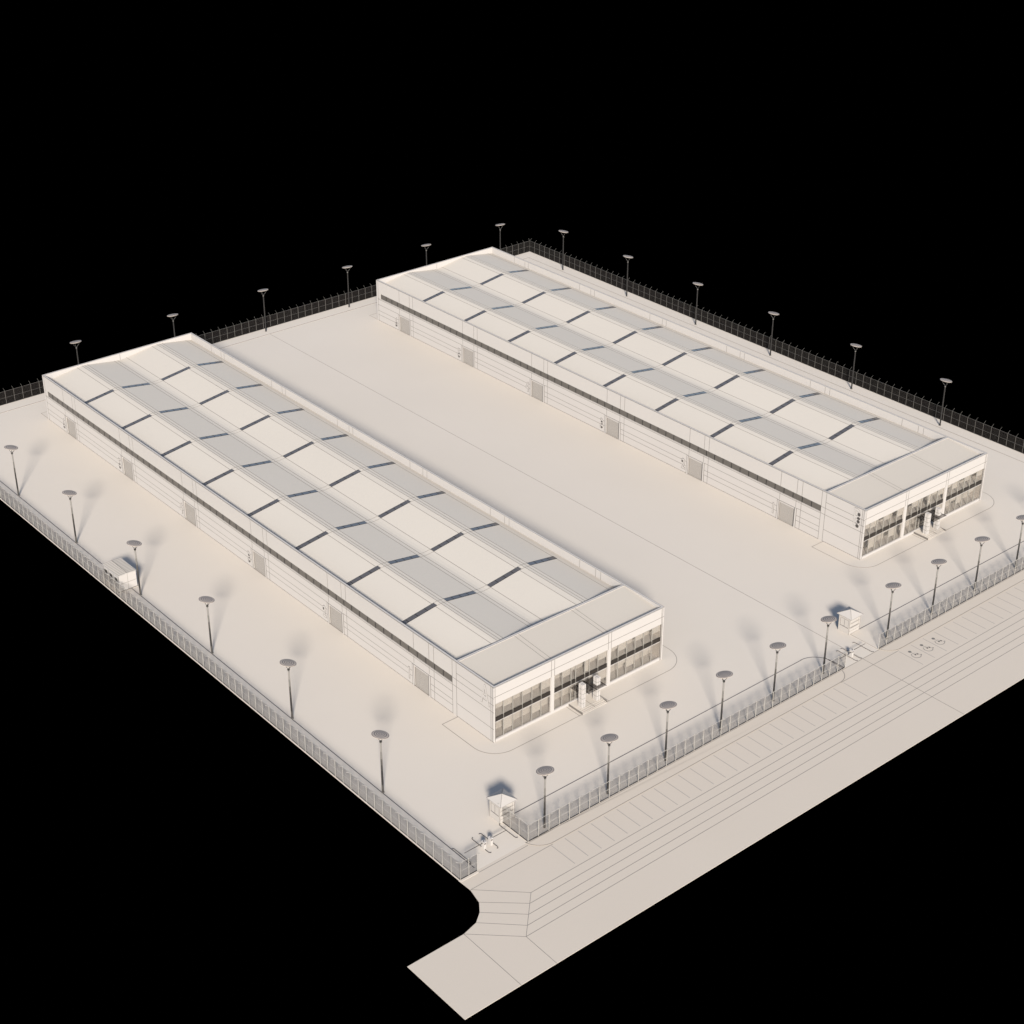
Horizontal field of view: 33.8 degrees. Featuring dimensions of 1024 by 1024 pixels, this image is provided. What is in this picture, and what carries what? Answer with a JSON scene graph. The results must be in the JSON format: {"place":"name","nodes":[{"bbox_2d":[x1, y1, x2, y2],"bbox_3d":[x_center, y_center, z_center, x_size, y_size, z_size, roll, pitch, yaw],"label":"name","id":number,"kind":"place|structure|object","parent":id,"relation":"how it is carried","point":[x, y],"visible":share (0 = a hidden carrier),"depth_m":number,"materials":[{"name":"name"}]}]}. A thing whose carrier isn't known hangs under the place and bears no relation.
{"place":"outdoors","nodes":[
{"label":"outdoors","id":0,"kind":"place"},
{"bbox_2d":[41,333,676,753],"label":"warehouse","id":1,"kind":"structure","parent":0,"point":[495,631],"depth_m":245.87,"materials":[{"name":"paint"}]},
{"bbox_2d":[64,415,77,439],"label":"roller door","id":2,"kind":"structure","parent":1,"relation":"in","point":[72,430],"depth_m":291.85,"materials":[{"name":"grey metal"}]},
{"bbox_2d":[121,455,134,481],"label":"roller door","id":3,"kind":"structure","parent":1,"relation":"in","point":[128,466],"depth_m":278.41,"materials":[{"name":"grey metal"}]},
{"bbox_2d":[182,499,197,527],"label":"roller door","id":4,"kind":"structure","parent":1,"relation":"in","point":[190,510],"depth_m":265.02,"materials":[{"name":"grey metal"}]},
{"bbox_2d":[251,548,266,577],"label":"roller door","id":5,"kind":"structure","parent":1,"relation":"in","point":[259,563],"depth_m":251.53,"materials":[{"name":"grey metal"}]},
{"bbox_2d":[306,573,313,583],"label":"window","id":6,"kind":"structure","parent":1,"relation":"in","point":[308,577],"depth_m":240.24,"materials":[{"name":"grey glass"}]},
{"bbox_2d":[321,584,328,594],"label":"window","id":7,"kind":"structure","parent":1,"relation":"in","point":[325,589],"depth_m":237.73,"materials":[{"name":"grey glass"}]},
{"bbox_2d":[327,602,343,633],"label":"roller door","id":8,"kind":"structure","parent":1,"relation":"in","point":[336,618],"depth_m":238.08,"materials":[{"name":"grey metal"}]},
{"bbox_2d":[336,595,343,604],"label":"window","id":9,"kind":"structure","parent":1,"relation":"in","point":[339,599],"depth_m":235.22,"materials":[{"name":"grey glass"}]},
{"bbox_2d":[344,600,351,610],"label":"window","id":10,"kind":"structure","parent":1,"relation":"in","point":[346,604],"depth_m":233.96,"materials":[{"name":"grey glass"}]},
{"bbox_2d":[352,606,359,616],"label":"window","id":11,"kind":"structure","parent":1,"relation":"in","point":[356,611],"depth_m":232.68,"materials":[{"name":"grey glass"}]},
{"bbox_2d":[360,611,367,621],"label":"window","id":12,"kind":"structure","parent":1,"relation":"in","point":[363,616],"depth_m":231.38,"materials":[{"name":"grey glass"}]},
{"bbox_2d":[368,617,375,627],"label":"window","id":13,"kind":"structure","parent":1,"relation":"in","point":[370,621],"depth_m":230.14,"materials":[{"name":"grey glass"}]},
{"bbox_2d":[376,623,383,633],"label":"window","id":14,"kind":"structure","parent":1,"relation":"in","point":[379,627],"depth_m":228.88,"materials":[{"name":"grey glass"}]},
{"bbox_2d":[384,628,391,638],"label":"window","id":15,"kind":"structure","parent":1,"relation":"in","point":[386,632],"depth_m":227.68,"materials":[{"name":"grey glass"}]},
{"bbox_2d":[392,634,400,645],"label":"window","id":16,"kind":"structure","parent":1,"relation":"in","point":[394,638],"depth_m":226.38,"materials":[{"name":"grey glass"}]},
{"bbox_2d":[401,640,408,650],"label":"window","id":17,"kind":"structure","parent":1,"relation":"in","point":[403,644],"depth_m":225.08,"materials":[{"name":"grey glass"}]},
{"bbox_2d":[409,646,417,657],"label":"window","id":18,"kind":"structure","parent":1,"relation":"in","point":[411,650],"depth_m":223.82,"materials":[{"name":"grey glass"}]},
{"bbox_2d":[412,663,430,696],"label":"roller door","id":19,"kind":"structure","parent":1,"relation":"in","point":[422,680],"depth_m":224.64,"materials":[{"name":"grey metal"}]},
{"bbox_2d":[418,652,425,662],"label":"window","id":20,"kind":"structure","parent":1,"relation":"in","point":[420,656],"depth_m":222.57,"materials":[{"name":"grey glass"}]},
{"bbox_2d":[426,658,434,669],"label":"window","id":21,"kind":"structure","parent":1,"relation":"in","point":[428,662],"depth_m":221.35,"materials":[{"name":"grey glass"}]},
{"bbox_2d":[435,664,443,675],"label":"window","id":22,"kind":"structure","parent":1,"relation":"in","point":[437,668],"depth_m":220.03,"materials":[{"name":"grey glass"}]},
{"bbox_2d":[444,671,451,681],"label":"window","id":23,"kind":"structure","parent":1,"relation":"in","point":[447,675],"depth_m":218.82,"materials":[{"name":"grey glass"}]},
{"bbox_2d":[504,697,511,705],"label":"window","id":24,"kind":"structure","parent":1,"relation":"in","point":[507,701],"depth_m":214.20,"materials":[{"name":"beige glass"}]},
{"bbox_2d":[504,715,511,728],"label":"window","id":25,"kind":"structure","parent":1,"relation":"in","point":[508,720],"depth_m":215.77,"materials":[{"name":"beige glass"}]},
{"bbox_2d":[532,701,539,712],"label":"window","id":26,"kind":"structure","parent":1,"relation":"in","point":[536,706],"depth_m":218.34,"materials":[{"name":"beige glass"}]},
{"bbox_2d":[542,678,549,689],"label":"window","id":27,"kind":"structure","parent":1,"relation":"in","point":[546,683],"depth_m":217.89,"materials":[{"name":"beige glass"}]},
{"bbox_2d":[563,669,569,677],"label":"window","id":28,"kind":"structure","parent":1,"relation":"in","point":[567,672],"depth_m":219.81,"materials":[{"name":"beige glass"}]},
{"bbox_2d":[598,651,605,660],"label":"window","id":29,"kind":"structure","parent":1,"relation":"in","point":[602,655],"depth_m":223.38,"materials":[{"name":"beige glass"}]},
{"bbox_2d":[598,669,605,678],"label":"window","id":30,"kind":"structure","parent":1,"relation":"in","point":[602,674],"depth_m":224.94,"materials":[{"name":"beige glass"}]},
{"bbox_2d":[619,641,625,650],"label":"window","id":31,"kind":"structure","parent":1,"relation":"in","point":[622,646],"depth_m":225.47,"materials":[{"name":"beige glass"}]},
{"bbox_2d":[626,655,633,666],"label":"window","id":32,"kind":"structure","parent":1,"relation":"in","point":[629,661],"depth_m":227.73,"materials":[{"name":"beige glass"}]},
{"bbox_2d":[0,0,1023,1023],"bbox_3d":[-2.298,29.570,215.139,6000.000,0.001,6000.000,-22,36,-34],"label":"background","id":33,"kind":"structure","parent":0,"point":[186,840],"depth_m":350.32},
{"bbox_2d":[0,258,1023,879],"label":"yard","id":34,"kind":"structure","parent":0,"point":[734,586],"depth_m":256.35,"materials":[{"name":"paint"}]},
{"bbox_2d":[4,445,19,495],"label":"street lamp","id":35,"kind":"object","parent":34,"relation":"on","point":[10,447],"visible":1,"depth_m":269.92,"materials":[{"name":"grey metal"}]},
{"bbox_2d":[62,490,77,542],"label":"street lamp","id":36,"kind":"object","parent":34,"relation":"on","point":[68,493],"visible":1,"depth_m":256.49,"materials":[{"name":"grey metal"}]},
{"bbox_2d":[102,558,137,592],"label":"shed","id":37,"kind":"structure","parent":34,"relation":"on","point":[121,571],"depth_m":247.75,"materials":[{"name":"paint"}]},
{"bbox_2d":[127,540,141,595],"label":"street lamp","id":38,"kind":"object","parent":34,"relation":"on","point":[134,543],"visible":1,"depth_m":243.01,"materials":[{"name":"grey metal"}]},
{"bbox_2d":[199,596,214,653],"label":"street lamp","id":39,"kind":"object","parent":34,"relation":"on","point":[206,599],"visible":1,"depth_m":229.54,"materials":[{"name":"grey metal"}]},
{"bbox_2d":[280,659,295,718],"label":"street lamp","id":40,"kind":"object","parent":34,"relation":"on","point":[286,663],"visible":1,"depth_m":216.07,"materials":[{"name":"grey metal"}]},
{"bbox_2d":[371,730,388,792],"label":"street lamp","id":41,"kind":"object","parent":34,"relation":"on","point":[379,734],"visible":1,"depth_m":202.60,"materials":[{"name":"grey metal"}]},
{"bbox_2d":[465,839,485,852],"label":"boom barrier","id":42,"kind":"object","parent":34,"relation":"on","point":[483,844],"visible":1,"depth_m":196.64,"materials":[{"name":"metal"}]},
{"bbox_2d":[488,830,505,845],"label":"boom barrier","id":43,"kind":"object","parent":34,"relation":"on","point":[490,840],"visible":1,"depth_m":197.41,"materials":[{"name":"metal"}]},
{"bbox_2d":[486,789,516,823],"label":"guard booth","id":44,"kind":"object","parent":34,"relation":"on","point":[499,800],"visible":1,"depth_m":200.95,"materials":[{"name":"white paint"}]},
{"bbox_2d":[491,803,498,816],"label":"window","id":45,"kind":"structure","parent":44,"relation":"in","point":[494,809],"depth_m":200.98,"materials":[{"name":"grey paint"}]},
{"bbox_2d":[837,607,862,634],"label":"guard booth","id":46,"kind":"object","parent":34,"relation":"on","point":[849,621],"visible":1,"depth_m":237.18,"materials":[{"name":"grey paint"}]},
{"bbox_2d":[840,617,848,628],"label":"window","id":47,"kind":"structure","parent":46,"relation":"in","point":[843,622],"depth_m":237.21,"materials":[{"name":"grey paint"}]},
{"bbox_2d":[840,644,863,658],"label":"boom barrier","id":48,"kind":"object","parent":34,"relation":"on","point":[851,653],"visible":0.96,"depth_m":232.21,"materials":[{"name":"metal"}]},
{"bbox_2d":[0,252,1023,879],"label":"verge","id":49,"kind":"structure","parent":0,"point":[572,792],"depth_m":230.03,"materials":[{"name":"paint"}]},
{"bbox_2d":[70,340,80,364],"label":"street lamp","id":50,"kind":"object","parent":49,"relation":"on","point":[76,341],"visible":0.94,"depth_m":307.26,"materials":[{"name":"grey metal"}]},
{"bbox_2d":[167,313,177,336],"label":"street lamp","id":51,"kind":"object","parent":49,"relation":"on","point":[171,315],"visible":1,"depth_m":318.54,"materials":[{"name":"grey metal"}]},
{"bbox_2d":[0,486,459,879],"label":"fence","id":52,"kind":"object","parent":49,"relation":"on","point":[254,700],"visible":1,"depth_m":223.26,"materials":[{"name":"silver metal"}]},
{"bbox_2d":[258,289,267,331],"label":"street lamp","id":53,"kind":"object","parent":49,"relation":"on","point":[260,290],"visible":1,"depth_m":330.74,"materials":[{"name":"grey metal"}]},
{"bbox_2d":[0,241,529,405],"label":"fence","id":54,"kind":"object","parent":49,"relation":"on","point":[507,251],"visible":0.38,"depth_m":336.13,"materials":[{"name":"grey metal"}]},
{"bbox_2d":[342,265,351,306],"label":"street lamp","id":55,"kind":"object","parent":49,"relation":"on","point":[349,266],"visible":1,"depth_m":342.04,"materials":[{"name":"grey metal"}]},
{"bbox_2d":[495,223,504,249],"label":"street lamp","id":56,"kind":"object","parent":49,"relation":"on","point":[498,225],"visible":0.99,"depth_m":363.80,"materials":[{"name":"grey metal"}]},
{"bbox_2d":[536,766,553,827],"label":"street lamp","id":57,"kind":"object","parent":49,"relation":"on","point":[545,770],"visible":1,"depth_m":196.84,"materials":[{"name":"grey metal"}]},
{"bbox_2d":[559,230,567,269],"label":"street lamp","id":58,"kind":"object","parent":49,"relation":"on","point":[564,231],"visible":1,"depth_m":360.99,"materials":[{"name":"black metal"}]},
{"bbox_2d":[601,734,617,793],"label":"street lamp","id":59,"kind":"object","parent":49,"relation":"on","point":[608,738],"visible":1,"depth_m":202.41,"materials":[{"name":"grey metal"}]},
{"bbox_2d":[623,255,632,296],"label":"street lamp","id":60,"kind":"object","parent":49,"relation":"on","point":[627,256],"visible":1,"depth_m":347.21,"materials":[{"name":"grey metal"}]},
{"bbox_2d":[660,701,676,760],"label":"street lamp","id":61,"kind":"object","parent":49,"relation":"on","point":[666,705],"visible":1,"depth_m":208.29,"materials":[{"name":"grey metal"}]},
{"bbox_2d":[502,651,849,841],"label":"fence","id":62,"kind":"object","parent":49,"relation":"on","point":[695,741],"visible":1,"depth_m":210.80,"materials":[{"name":"silver metal"}]},
{"bbox_2d":[693,282,702,324],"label":"street lamp","id":63,"kind":"object","parent":49,"relation":"on","point":[697,283],"visible":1,"depth_m":333.91,"materials":[{"name":"grey metal"}]},
{"bbox_2d":[716,671,732,730],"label":"street lamp","id":64,"kind":"object","parent":49,"relation":"on","point":[724,674],"visible":1,"depth_m":213.91,"materials":[{"name":"grey metal"}]},
{"bbox_2d":[768,311,778,355],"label":"street lamp","id":65,"kind":"object","parent":49,"relation":"on","point":[773,313],"visible":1,"depth_m":320.23,"materials":[{"name":"grey metal"}]},
{"bbox_2d":[530,238,1023,453],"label":"fence","id":66,"kind":"object","parent":49,"relation":"on","point":[723,321],"visible":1,"depth_m":323.65,"materials":[{"name":"grey metal"}]},
{"bbox_2d":[770,642,785,701],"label":"street lamp","id":67,"kind":"object","parent":49,"relation":"on","point":[776,646],"visible":1,"depth_m":219.59,"materials":[{"name":"grey metal"}]},
{"bbox_2d":[821,616,836,673],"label":"street lamp","id":68,"kind":"object","parent":49,"relation":"on","point":[828,619],"visible":1,"depth_m":225.25,"materials":[{"name":"grey metal"}]},
{"bbox_2d":[850,343,861,388],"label":"street lamp","id":69,"kind":"object","parent":49,"relation":"on","point":[855,345],"visible":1,"depth_m":306.74,"materials":[{"name":"grey metal"}]},
{"bbox_2d":[885,582,900,638],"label":"street lamp","id":70,"kind":"object","parent":49,"relation":"on","point":[893,585],"visible":1,"depth_m":232.83,"materials":[{"name":"grey metal"}]},
{"bbox_2d":[931,559,946,613],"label":"street lamp","id":71,"kind":"object","parent":49,"relation":"on","point":[937,562],"visible":1,"depth_m":238.45,"materials":[{"name":"grey metal"}]},
{"bbox_2d":[939,378,951,425],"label":"street lamp","id":72,"kind":"object","parent":49,"relation":"on","point":[945,380],"visible":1,"depth_m":293.19,"materials":[{"name":"grey metal"}]},
{"bbox_2d":[878,556,1023,648],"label":"fence","id":73,"kind":"object","parent":49,"relation":"on","point":[909,625],"visible":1,"depth_m":242.66,"materials":[{"name":"silver metal"}]},
{"bbox_2d":[973,536,989,590],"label":"street lamp","id":74,"kind":"object","parent":49,"relation":"on","point":[984,539],"visible":1,"depth_m":244.16,"materials":[{"name":"grey metal"}]},
{"bbox_2d":[1015,515,1023,567],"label":"street lamp","id":75,"kind":"object","parent":49,"relation":"on","point":[1020,517],"visible":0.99,"depth_m":250.40,"materials":[{"name":"grey metal"}]},
{"bbox_2d":[369,247,993,567],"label":"warehouse","id":76,"kind":"structure","parent":0,"point":[848,479],"depth_m":287.84,"materials":[{"name":"paint"}]},
{"bbox_2d":[398,314,410,335],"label":"roller door","id":77,"kind":"structure","parent":76,"relation":"in","point":[404,323],"depth_m":332.32,"materials":[{"name":"grey metal"}]},
{"bbox_2d":[461,345,474,367],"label":"roller door","id":78,"kind":"structure","parent":76,"relation":"in","point":[467,355],"depth_m":318.89,"materials":[{"name":"grey metal"}]},
{"bbox_2d":[530,379,544,401],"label":"roller door","id":79,"kind":"structure","parent":76,"relation":"in","point":[538,388],"depth_m":305.33,"materials":[{"name":"grey metal"}]},
{"bbox_2d":[604,415,620,439],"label":"roller door","id":80,"kind":"structure","parent":76,"relation":"in","point":[613,426],"depth_m":291.92,"materials":[{"name":"grey metal"}]},
{"bbox_2d":[635,416,642,424],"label":"window","id":81,"kind":"structure","parent":76,"relation":"in","point":[638,420],"depth_m":285.75,"materials":[{"name":"grey glass"}]},
{"bbox_2d":[658,427,665,435],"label":"window","id":82,"kind":"structure","parent":76,"relation":"in","point":[661,431],"depth_m":282.01,"materials":[{"name":"grey glass"}]},
{"bbox_2d":[666,431,673,439],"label":"window","id":83,"kind":"structure","parent":76,"relation":"in","point":[669,435],"depth_m":280.73,"materials":[{"name":"grey glass"}]},
{"bbox_2d":[674,435,681,443],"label":"window","id":84,"kind":"structure","parent":76,"relation":"in","point":[677,439],"depth_m":279.50,"materials":[{"name":"grey glass"}]},
{"bbox_2d":[682,439,689,447],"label":"window","id":85,"kind":"structure","parent":76,"relation":"in","point":[684,442],"depth_m":278.21,"materials":[{"name":"grey glass"}]},
{"bbox_2d":[690,443,698,451],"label":"window","id":86,"kind":"structure","parent":76,"relation":"in","point":[692,446],"depth_m":276.92,"materials":[{"name":"grey glass"}]},
{"bbox_2d":[686,455,704,481],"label":"roller door","id":87,"kind":"structure","parent":76,"relation":"in","point":[696,467],"depth_m":278.48,"materials":[{"name":"grey metal"}]},
{"bbox_2d":[698,447,706,455],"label":"window","id":88,"kind":"structure","parent":76,"relation":"in","point":[700,450],"depth_m":275.64,"materials":[{"name":"grey glass"}]},
{"bbox_2d":[707,451,714,459],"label":"window","id":89,"kind":"structure","parent":76,"relation":"in","point":[709,454],"depth_m":274.37,"materials":[{"name":"grey glass"}]},
{"bbox_2d":[715,455,723,463],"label":"window","id":90,"kind":"structure","parent":76,"relation":"in","point":[717,458],"depth_m":273.10,"materials":[{"name":"grey glass"}]},
{"bbox_2d":[723,459,731,467],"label":"window","id":91,"kind":"structure","parent":76,"relation":"in","point":[725,462],"depth_m":271.83,"materials":[{"name":"grey glass"}]},
{"bbox_2d":[732,463,740,471],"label":"window","id":92,"kind":"structure","parent":76,"relation":"in","point":[734,466],"depth_m":270.61,"materials":[{"name":"grey glass"}]},
{"bbox_2d":[740,467,748,476],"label":"window","id":93,"kind":"structure","parent":76,"relation":"in","point":[742,470],"depth_m":269.35,"materials":[{"name":"grey glass"}]},
{"bbox_2d":[749,471,757,480],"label":"window","id":94,"kind":"structure","parent":76,"relation":"in","point":[752,475],"depth_m":268.08,"materials":[{"name":"grey glass"}]},
{"bbox_2d":[758,475,766,484],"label":"window","id":95,"kind":"structure","parent":76,"relation":"in","point":[760,479],"depth_m":266.80,"materials":[{"name":"grey glass"}]},
{"bbox_2d":[766,480,775,488],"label":"window","id":96,"kind":"structure","parent":76,"relation":"in","point":[769,483],"depth_m":265.60,"materials":[{"name":"grey glass"}]},
{"bbox_2d":[775,484,784,492],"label":"window","id":97,"kind":"structure","parent":76,"relation":"in","point":[777,487],"depth_m":264.31,"materials":[{"name":"grey glass"}]},
{"bbox_2d":[776,499,796,527],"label":"roller door","id":98,"kind":"structure","parent":76,"relation":"in","point":[787,513],"depth_m":265.08,"materials":[{"name":"grey metal"}]},
{"bbox_2d":[784,488,793,497],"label":"window","id":99,"kind":"structure","parent":76,"relation":"in","point":[786,491],"depth_m":263.08,"materials":[{"name":"grey glass"}]},
{"bbox_2d":[793,493,802,501],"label":"window","id":100,"kind":"structure","parent":76,"relation":"in","point":[795,496],"depth_m":261.80,"materials":[{"name":"grey glass"}]},
{"bbox_2d":[802,497,811,506],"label":"window","id":101,"kind":"structure","parent":76,"relation":"in","point":[805,500],"depth_m":260.46,"materials":[{"name":"grey glass"}]},
{"bbox_2d":[812,501,820,510],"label":"window","id":102,"kind":"structure","parent":76,"relation":"in","point":[814,505],"depth_m":259.26,"materials":[{"name":"grey glass"}]},
{"bbox_2d":[868,537,873,548],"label":"window","id":103,"kind":"structure","parent":76,"relation":"in","point":[871,541],"depth_m":256.24,"materials":[{"name":"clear glass"}]},
{"bbox_2d":[407,580,1023,1019],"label":"road","id":104,"kind":"structure","parent":0,"point":[543,908],"depth_m":203.65,"materials":[{"name":"paint"}]},
{"bbox_2d":[459,569,1023,881],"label":"pavement","id":105,"kind":"structure","parent":0,"point":[574,823],"depth_m":217.05,"materials":[{"name":"paint"}]},
{"bbox_2d":[460,853,479,879],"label":"fence","id":106,"kind":"object","parent":105,"relation":"on","point":[469,866],"visible":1,"depth_m":192.40,"materials":[{"name":"silver metal"}]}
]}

